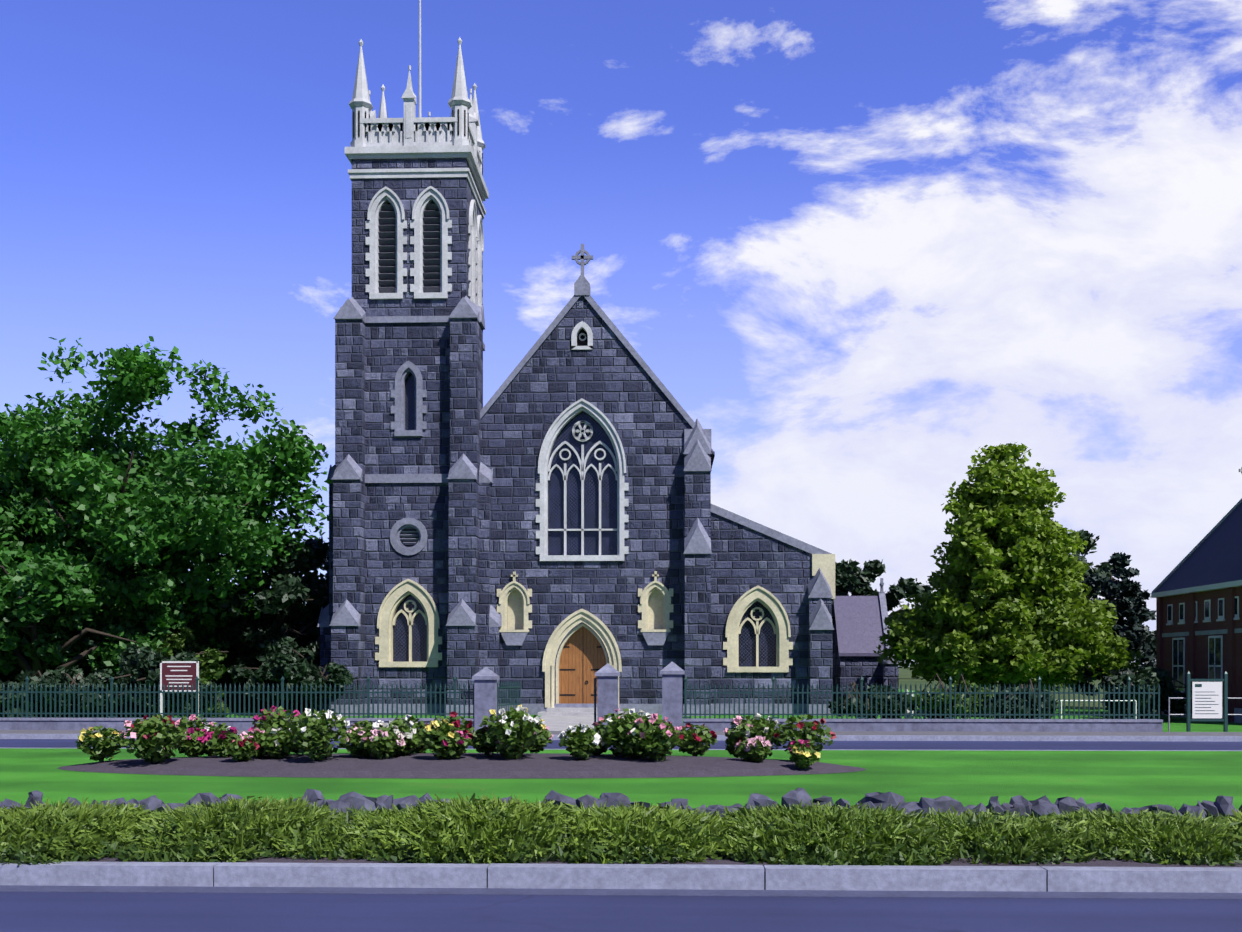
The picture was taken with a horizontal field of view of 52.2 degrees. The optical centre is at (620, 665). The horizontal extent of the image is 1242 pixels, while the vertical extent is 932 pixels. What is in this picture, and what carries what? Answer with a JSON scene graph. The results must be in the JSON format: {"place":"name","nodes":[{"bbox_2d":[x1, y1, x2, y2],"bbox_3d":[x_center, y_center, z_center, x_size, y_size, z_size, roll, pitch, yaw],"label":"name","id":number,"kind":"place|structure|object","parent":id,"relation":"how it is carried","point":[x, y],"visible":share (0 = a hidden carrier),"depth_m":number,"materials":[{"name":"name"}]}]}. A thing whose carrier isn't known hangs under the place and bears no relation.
{"place":"outdoors","nodes":[
{"label":"outdoors","id":0,"kind":"place"},
{"bbox_2d":[353,109,775,695],"bbox_3d":[-2.138,-10.009,51.470,16.714,23.300,4.589,0,0,2],"label":"window glass","id":1,"kind":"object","parent":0,"point":[747,646],"depth_m":49.99,"materials":[{"name":"black glass"}]},
{"bbox_2d":[378,204,439,292],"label":"louvers","id":2,"kind":"object","parent":1,"relation":"attached to","point":[431,229],"visible":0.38,"depth_m":49.62,"materials":[{"name":"grey wood"}]},
{"bbox_2d":[559,626,605,703],"bbox_3d":[-1.500,0.010,50.172,2.000,3.263,0.050,0,0,2],"label":"church door","id":3,"kind":"structure","parent":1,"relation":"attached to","point":[583,655],"depth_m":50.15,"materials":[{"name":"brown wood"}]},
{"bbox_2d":[375,554,834,707],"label":"church cream trim","id":4,"kind":"structure","parent":1,"relation":"attached to","point":[655,607],"depth_m":49.55,"materials":[{"name":"beige stone"}]},
{"bbox_2d":[317,0,898,715],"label":"stone trim","id":5,"kind":"structure","parent":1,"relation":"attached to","point":[409,135],"depth_m":49.42,"materials":[{"name":"grey stone"}]},
{"bbox_2d":[320,319,898,704],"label":"buttresses","id":6,"kind":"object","parent":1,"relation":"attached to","point":[472,651],"visible":0.58,"depth_m":48.80,"materials":[{"name":"grey stone"}]},
{"bbox_2d":[518,708,623,730],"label":"church path","id":7,"kind":"structure","parent":0,"point":[559,719],"depth_m":46.56,"materials":[{"name":"concrete"}]},
{"bbox_2d":[0,674,1162,731],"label":"fence plinth","id":8,"kind":"structure","parent":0,"point":[485,696],"depth_m":34.93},
{"bbox_2d":[0,662,1162,721],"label":"fence plinth cap","id":9,"kind":"object","parent":8,"relation":"on","point":[486,673],"visible":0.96,"depth_m":34.94,"materials":[{"name":"grey stone"}]},
{"bbox_2d":[0,892,1241,931],"bbox_3d":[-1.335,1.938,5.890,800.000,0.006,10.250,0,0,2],"label":"road","id":10,"kind":"structure","parent":0,"point":[113,912],"depth_m":9.89,"materials":[{"name":"grey asphalt"}]},
{"bbox_2d":[0,885,1241,899],"bbox_3d":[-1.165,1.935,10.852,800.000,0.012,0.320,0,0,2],"label":"channel","id":11,"kind":"object","parent":10,"relation":"on","point":[654,892],"visible":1,"depth_m":10.78,"materials":[{"name":"grey concrete"}]},
{"bbox_2d":[0,748,1241,819],"bbox_3d":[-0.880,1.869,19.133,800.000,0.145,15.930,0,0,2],"label":"median lawn","id":12,"kind":"structure","parent":0,"point":[1121,780],"depth_m":19.48,"materials":[{"name":"green plant"}]},
{"bbox_2d":[58,753,865,778],"bbox_3d":[-2.835,1.685,22.226,14.200,0.216,4.200,0,0,2],"label":"rose bed","id":13,"kind":"object","parent":12,"relation":"on","point":[468,765],"visible":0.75,"depth_m":20.93,"materials":[{"name":"soil"}]},
{"bbox_2d":[81,853,1241,866],"bbox_3d":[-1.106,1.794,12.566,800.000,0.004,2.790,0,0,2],"label":"median soil","id":14,"kind":"structure","parent":12,"relation":"on","point":[1116,862],"depth_m":11.54,"materials":[{"name":"brown soil"}]},
{"bbox_2d":[2,829,969,873],"bbox_3d":[-1.100,1.682,12.736,22.000,0.227,3.450,0,0,2],"label":"hedge mound","id":15,"kind":"object","parent":14,"relation":"on","point":[518,861],"depth_m":11.63,"materials":[{"name":"green"}]},
{"bbox_2d":[0,788,1241,866],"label":"hedge sprays","id":16,"kind":"object","parent":15,"relation":"on","point":[58,831],"visible":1,"depth_m":11.97,"materials":[{"name":"green plant"}]},
{"bbox_2d":[0,739,1241,749],"bbox_3d":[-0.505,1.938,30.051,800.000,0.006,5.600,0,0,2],"label":"road","id":17,"kind":"structure","parent":0,"point":[874,745],"depth_m":30.70,"materials":[{"name":"grey asphalt"}]},
{"bbox_2d":[0,689,1241,731],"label":"lawn","id":18,"kind":"structure","parent":0,"point":[1177,724],"depth_m":46.92,"materials":[{"name":"green plant"}]},
{"bbox_2d":[0,665,114,716],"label":"shrub","id":19,"kind":"object","parent":18,"relation":"on","point":[56,676],"depth_m":41.41,"materials":[{"name":"green plant"}]},
{"bbox_2d":[94,644,219,715],"bbox_3d":[-14.954,0.652,41.090,4.639,2.779,3.191,0,0,31],"label":"shrub","id":20,"kind":"object","parent":18,"relation":"on","point":[135,661],"depth_m":40.67,"materials":[{"name":"green plant"}]},
{"bbox_2d":[0,583,328,709],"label":"hedge","id":21,"kind":"object","parent":18,"relation":"on","point":[229,661],"visible":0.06,"depth_m":55.12,"materials":[{"name":"green plant"}]},
{"bbox_2d":[160,661,198,716],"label":"sign posts","id":22,"kind":"object","parent":18,"relation":"on","point":[161,690],"visible":0.85,"depth_m":37.18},
{"bbox_2d":[162,663,195,689],"bbox_3d":[-12.967,0.321,37.208,1.040,0.800,0.050,0,0,2],"label":"sign board","id":23,"kind":"object","parent":22,"relation":"attached to","point":[166,670],"visible":0.64,"depth_m":37.18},
{"bbox_2d":[136,679,228,717],"bbox_3d":[-15.363,1.119,44.754,3.224,1.845,3.655,0,0,2],"label":"shrub","id":24,"kind":"object","parent":18,"relation":"on","point":[204,682],"depth_m":44.58,"materials":[{"name":"green plant"}]},
{"bbox_2d":[250,536,328,591],"bbox_3d":[-12.381,-2.818,62.214,11.177,9.718,10.783,0,0,2],"label":"tree","id":25,"kind":"object","parent":18,"relation":"on","point":[320,548],"visible":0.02,"depth_m":59.38,"materials":[{"name":"green plant"}]},
{"bbox_2d":[352,158,482,703],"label":"bell tower","id":26,"kind":"structure","parent":18,"relation":"on","point":[392,348],"depth_m":49.43,"materials":[{"name":"grey stone"}]},
{"bbox_2d":[481,296,691,703],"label":"church front wall","id":27,"kind":"structure","parent":18,"relation":"on","point":[610,379],"depth_m":49.58,"materials":[{"name":"grey stone"}]},
{"bbox_2d":[711,512,812,703],"bbox_3d":[6.047,-2.149,62.645,5.140,8.180,26.000,0,0,2],"label":"aisle","id":28,"kind":"object","parent":18,"relation":"on","point":[744,559],"visible":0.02,"depth_m":49.66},
{"bbox_2d":[828,682,909,718],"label":"shrub","id":29,"kind":"object","parent":18,"relation":"on","point":[874,703],"depth_m":42.52,"materials":[{"name":"green plant"}]},
{"bbox_2d":[904,689,968,718],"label":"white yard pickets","id":30,"kind":"object","parent":18,"relation":"on","point":[913,712],"visible":0.04,"depth_m":45.18,"materials":[{"name":"white paint"}]},
{"bbox_2d":[907,673,992,718],"bbox_3d":[11.482,1.173,44.069,3.149,1.796,3.011,0,0,2],"label":"shrub","id":31,"kind":"object","parent":18,"relation":"on","point":[947,701],"depth_m":43.26,"materials":[{"name":"green plant"}]},
{"bbox_2d":[873,442,1143,691],"bbox_3d":[15.242,-3.273,49.674,9.969,10.629,8.804,0,0,2],"label":"tree","id":32,"kind":"object","parent":18,"relation":"on","point":[1016,628],"depth_m":47.55,"materials":[{"name":"green plant"}]},
{"bbox_2d":[982,679,1057,718],"bbox_3d":[13.335,1.242,42.815,2.695,1.598,2.855,0,0,2],"label":"shrub","id":33,"kind":"object","parent":18,"relation":"on","point":[1022,705],"depth_m":41.85,"materials":[{"name":"green plant"}]},
{"bbox_2d":[975,529,1117,688],"bbox_3d":[21.484,-2.491,65.238,8.242,9.065,8.345,0,0,2],"label":"tree","id":34,"kind":"object","parent":18,"relation":"on","point":[1102,570],"depth_m":64.61,"materials":[{"name":"green plant"}]},
{"bbox_2d":[1060,700,1136,718],"bbox_3d":[14.999,1.546,43.027,4.950,0.752,0.050,0,0,2],"label":"metal rail","id":35,"kind":"object","parent":18,"relation":"on","point":[1105,700],"visible":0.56,"depth_m":42.95,"materials":[{"name":"white metal"}]},
{"bbox_2d":[1101,667,1191,718],"bbox_3d":[18.708,1.100,44.833,2.991,2.116,3.201,0,0,2],"label":"shrub","id":36,"kind":"object","parent":18,"relation":"on","point":[1150,676],"depth_m":44.42,"materials":[{"name":"green plant"}]},
{"bbox_2d":[1152,467,1241,722],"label":"hall","id":37,"kind":"structure","parent":18,"relation":"on","point":[1196,656],"depth_m":45.96,"materials":[{"name":"red brick"}]},
{"bbox_2d":[1151,580,1241,694],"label":"building trim","id":38,"kind":"structure","parent":37,"relation":"attached to","point":[1224,585],"depth_m":45.47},
{"bbox_2d":[1154,502,1241,592],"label":"hall roof","id":39,"kind":"structure","parent":37,"relation":"attached to","point":[1215,557],"depth_m":46.26,"materials":[{"name":"tile"}]},
{"bbox_2d":[1186,671,1227,731],"bbox_3d":[16.012,0.974,34.627,1.080,1.665,0.080,0,0,2],"label":"notice board","id":40,"kind":"object","parent":18,"relation":"on","point":[1188,701],"visible":1,"depth_m":34.60,"materials":[{"name":"metal"}]},
{"bbox_2d":[1192,682,1221,717],"bbox_3d":[16.011,0.941,34.622,0.800,1.000,0.030,0,0,2],"label":"sign panel","id":41,"kind":"object","parent":40,"relation":"attached to","point":[1209,691],"visible":1,"depth_m":34.61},
{"bbox_2d":[0,730,1241,735],"bbox_3d":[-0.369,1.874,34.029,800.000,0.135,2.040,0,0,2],"label":"footpath","id":42,"kind":"structure","parent":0,"point":[857,733],"depth_m":33.72,"materials":[{"name":"grey concrete"}]},
{"bbox_2d":[0,0,1241,663],"label":"sky","id":43,"kind":"structure","parent":0,"point":[870,247],"materials":[{"name":"blue"}]},
{"bbox_2d":[710,448,884,655],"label":"roof","id":44,"kind":"structure","parent":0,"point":[859,626],"depth_m":57.12,"materials":[{"name":"grey tile"}]},
{"bbox_2d":[899,666,1155,713],"bbox_3d":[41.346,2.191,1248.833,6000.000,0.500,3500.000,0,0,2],"label":"ground","id":45,"kind":"structure","parent":0,"point":[905,677],"depth_m":112.38,"materials":[{"name":"green plant"}]},
{"bbox_2d":[0,634,99,705],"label":"shrub","id":46,"kind":"object","parent":45,"relation":"on","point":[83,663],"depth_m":47.61,"materials":[{"name":"green plant"}]},
{"bbox_2d":[0,537,186,677],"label":"tree","id":47,"kind":"object","parent":45,"relation":"on","point":[62,593],"depth_m":44.60,"materials":[{"name":"green plant"}]},
{"bbox_2d":[100,616,228,715],"bbox_3d":[-16.896,0.110,47.649,3.837,3.863,5.804,0,0,25],"label":"shrub","id":48,"kind":"object","parent":45,"relation":"on","point":[209,659],"depth_m":47.74,"materials":[{"name":"green plant"}]},
{"bbox_2d":[0,336,332,714],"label":"tree","id":49,"kind":"object","parent":45,"relation":"on","point":[173,502],"depth_m":47.41,"materials":[{"name":"green plant"}]},
{"bbox_2d":[183,531,328,710],"bbox_3d":[-14.689,-1.700,52.161,8.188,7.483,5.738,0,0,34],"label":"tree","id":50,"kind":"object","parent":45,"relation":"on","point":[287,590],"depth_m":51.13,"materials":[{"name":"green plant"}]},
{"bbox_2d":[228,636,303,712],"bbox_3d":[-13.523,0.441,49.547,3.309,3.200,3.777,0,0,2],"label":"shrub","id":51,"kind":"object","parent":45,"relation":"on","point":[241,675],"depth_m":48.71,"materials":[{"name":"green plant"}]},
{"bbox_2d":[267,653,353,712],"bbox_3d":[-11.490,0.767,46.824,2.996,2.549,3.385,0,0,-20],"label":"shrub","id":52,"kind":"object","parent":45,"relation":"on","point":[298,673],"depth_m":46.22,"materials":[{"name":"green plant"}]},
{"bbox_2d":[0,676,1159,726],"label":"iron fence","id":53,"kind":"object","parent":45,"relation":"on","point":[685,692],"visible":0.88,"depth_m":35.21,"materials":[{"name":"green metal"}]},
{"bbox_2d":[0,734,1241,892],"bbox_3d":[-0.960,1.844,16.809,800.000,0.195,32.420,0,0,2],"label":"kerbs","id":54,"kind":"structure","parent":45,"relation":"on","point":[823,877],"depth_m":10.97,"materials":[{"name":"grey concrete"}]},
{"bbox_2d":[831,559,932,636],"bbox_3d":[11.568,-1.613,61.205,7.417,7.308,5.110,0,0,-31],"label":"tree","id":55,"kind":"object","parent":45,"relation":"on","point":[852,578],"depth_m":60.98,"materials":[{"name":"green plant"}]},
{"bbox_2d":[1066,552,1155,695],"bbox_3d":[21.842,-1.521,56.069,4.965,7.125,4.488,0,0,2],"label":"tree","id":56,"kind":"object","parent":45,"relation":"on","point":[1132,608],"depth_m":55.81,"materials":[{"name":"green plant"}]},
{"bbox_2d":[1150,630,1155,647],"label":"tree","id":57,"kind":"object","parent":45,"relation":"on","point":[1154,639],"depth_m":184.50,"materials":[{"name":"green plant"}]},
{"bbox_2d":[1168,697,1241,731],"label":"pipe rail","id":58,"kind":"object","parent":45,"relation":"on","point":[1169,698],"visible":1,"depth_m":34.70,"materials":[{"name":"grey metal"}]}
]}

